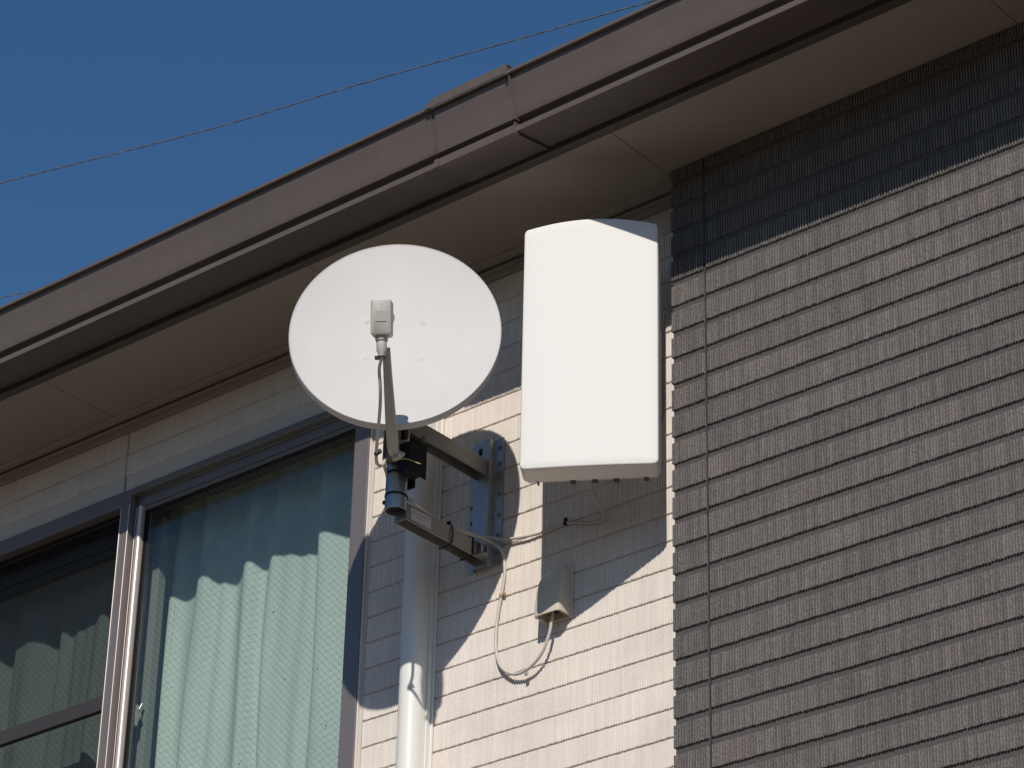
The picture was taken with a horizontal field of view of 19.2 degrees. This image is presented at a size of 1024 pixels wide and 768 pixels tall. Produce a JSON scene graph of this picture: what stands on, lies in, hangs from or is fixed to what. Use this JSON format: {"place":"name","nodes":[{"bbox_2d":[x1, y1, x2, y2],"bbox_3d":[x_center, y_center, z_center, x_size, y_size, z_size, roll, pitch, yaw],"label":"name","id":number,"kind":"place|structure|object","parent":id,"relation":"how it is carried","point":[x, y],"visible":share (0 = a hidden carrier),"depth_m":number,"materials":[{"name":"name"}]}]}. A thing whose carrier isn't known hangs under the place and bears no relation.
{"place":"outdoors","nodes":[
{"label":"outdoors","id":0,"kind":"place"},
{"bbox_2d":[0,290,33,297],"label":"overhead wire","id":1,"kind":"object","parent":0,"point":[16,294],"visible":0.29,"depth_m":17.41,"materials":[{"name":"grey"}]},
{"bbox_2d":[0,0,654,305],"label":"sky","id":2,"kind":"structure","parent":0,"point":[81,80],"materials":[{"name":"blue"}]},
{"bbox_2d":[0,0,656,183],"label":"overhead wire","id":3,"kind":"object","parent":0,"point":[348,87],"visible":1,"depth_m":14.51,"materials":[{"name":"grey"}]},
{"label":"ground","id":4,"kind":"structure","parent":0,"visible":0},
{"bbox_2d":[0,0,1023,767],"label":"house","id":5,"kind":"structure","parent":4,"relation":"on","point":[804,548],"depth_m":6.46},
{"bbox_2d":[0,533,179,767],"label":"curtain","id":6,"kind":"object","parent":5,"relation":"hanging from","point":[52,659],"visible":0.56,"depth_m":7.95,"materials":[{"name":"teal fabric"}]},
{"bbox_2d":[0,411,373,767],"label":"window","id":7,"kind":"structure","parent":5,"relation":"in","point":[128,540],"depth_m":7.60,"materials":[{"name":"grey metal"}]},
{"bbox_2d":[150,441,354,767],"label":"curtain","id":8,"kind":"object","parent":5,"relation":"hanging from","point":[248,685],"visible":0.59,"depth_m":7.50,"materials":[{"name":"teal fabric"}]},
{"bbox_2d":[395,418,444,767],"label":"downpipe","id":9,"kind":"object","parent":5,"relation":"attached to","point":[414,744],"depth_m":6.82,"materials":[{"name":"beige plastic"}]},
{"bbox_2d":[0,0,879,389],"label":"rain gutter","id":10,"kind":"object","parent":5,"relation":"attached to","point":[482,126],"visible":1,"depth_m":6.92,"materials":[{"name":"brown paint"}]},
{"bbox_2d":[384,425,504,574],"bbox_3d":[-0.163,0.214,6.787,0.097,0.324,0.331,-21,-36,34],"label":"dish bracket","id":11,"kind":"object","parent":5,"relation":"attached to","point":[481,464],"visible":0.83,"depth_m":6.83,"materials":[{"name":"metal"}]},
{"bbox_2d":[382,491,407,504],"bbox_3d":[-0.255,0.253,6.641,0.052,0.016,0.052,11,-31,-16],"label":"cable tie","id":12,"kind":"object","parent":11,"relation":"attached to","point":[383,502],"visible":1,"depth_m":6.63,"materials":[{"name":"black paint"}]},
{"bbox_2d":[289,244,501,489],"bbox_3d":[-0.287,-0.101,6.634,0.405,0.601,0.433,-21,-36,34],"label":"satellite dish","id":13,"kind":"object","parent":11,"relation":"attached to","point":[425,322],"visible":0.98,"depth_m":6.69,"materials":[{"name":"paint"}]},
{"bbox_2d":[375,355,384,359],"bbox_3d":[-0.277,-0.055,6.350,0.022,0.007,0.016,-3,-30,7],"label":"cable tie","id":14,"kind":"object","parent":13,"relation":"attached to","point":[378,357],"visible":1,"depth_m":6.35,"materials":[{"name":"black plastic"}]},
{"bbox_2d":[375,357,553,675],"bbox_3d":[-0.179,0.307,6.516,0.272,0.487,0.637,-21,-36,34],"label":"coaxial cable","id":15,"kind":"object","parent":13,"relation":"attached to","point":[498,547],"visible":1,"depth_m":6.62,"materials":[{"name":"grey plastic"}]},
{"bbox_2d":[438,521,453,549],"bbox_3d":[-0.147,0.338,6.749,0.045,0.062,0.009,-21,-36,34],"label":"cable tie","id":16,"kind":"object","parent":11,"relation":"attached to","point":[448,522],"visible":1,"depth_m":6.74,"materials":[{"name":"black plastic"}]},
{"bbox_2d":[460,535,473,560],"bbox_3d":[-0.101,0.366,6.799,0.043,0.060,0.009,-21,-36,34],"label":"cable tie","id":17,"kind":"object","parent":11,"relation":"attached to","point":[472,550],"visible":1,"depth_m":6.78,"materials":[{"name":"black paint"}]},
{"bbox_2d":[461,482,605,539],"bbox_3d":[0.021,0.308,6.712,0.408,0.063,0.159,-10,-31,19],"label":"coaxial cable","id":18,"kind":"object","parent":5,"relation":"attached to","point":[602,519],"visible":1,"depth_m":6.71,"materials":[{"name":"grey plastic"}]},
{"bbox_2d":[534,563,573,625],"bbox_3d":[0.090,0.454,6.617,0.081,0.130,0.047,-21,-36,34],"label":"cable hood","id":19,"kind":"object","parent":5,"relation":"attached to","point":[555,592],"visible":1,"depth_m":6.60,"materials":[{"name":"beige plastic"}]},
{"bbox_2d":[520,219,662,485],"bbox_3d":[0.183,-0.043,6.656,0.298,0.622,0.223,-2,-30,7],"label":"flat antenna","id":20,"kind":"object","parent":5,"relation":"attached to","point":[592,390],"visible":1,"depth_m":6.54,"materials":[{"name":"white plastic"}]}
]}

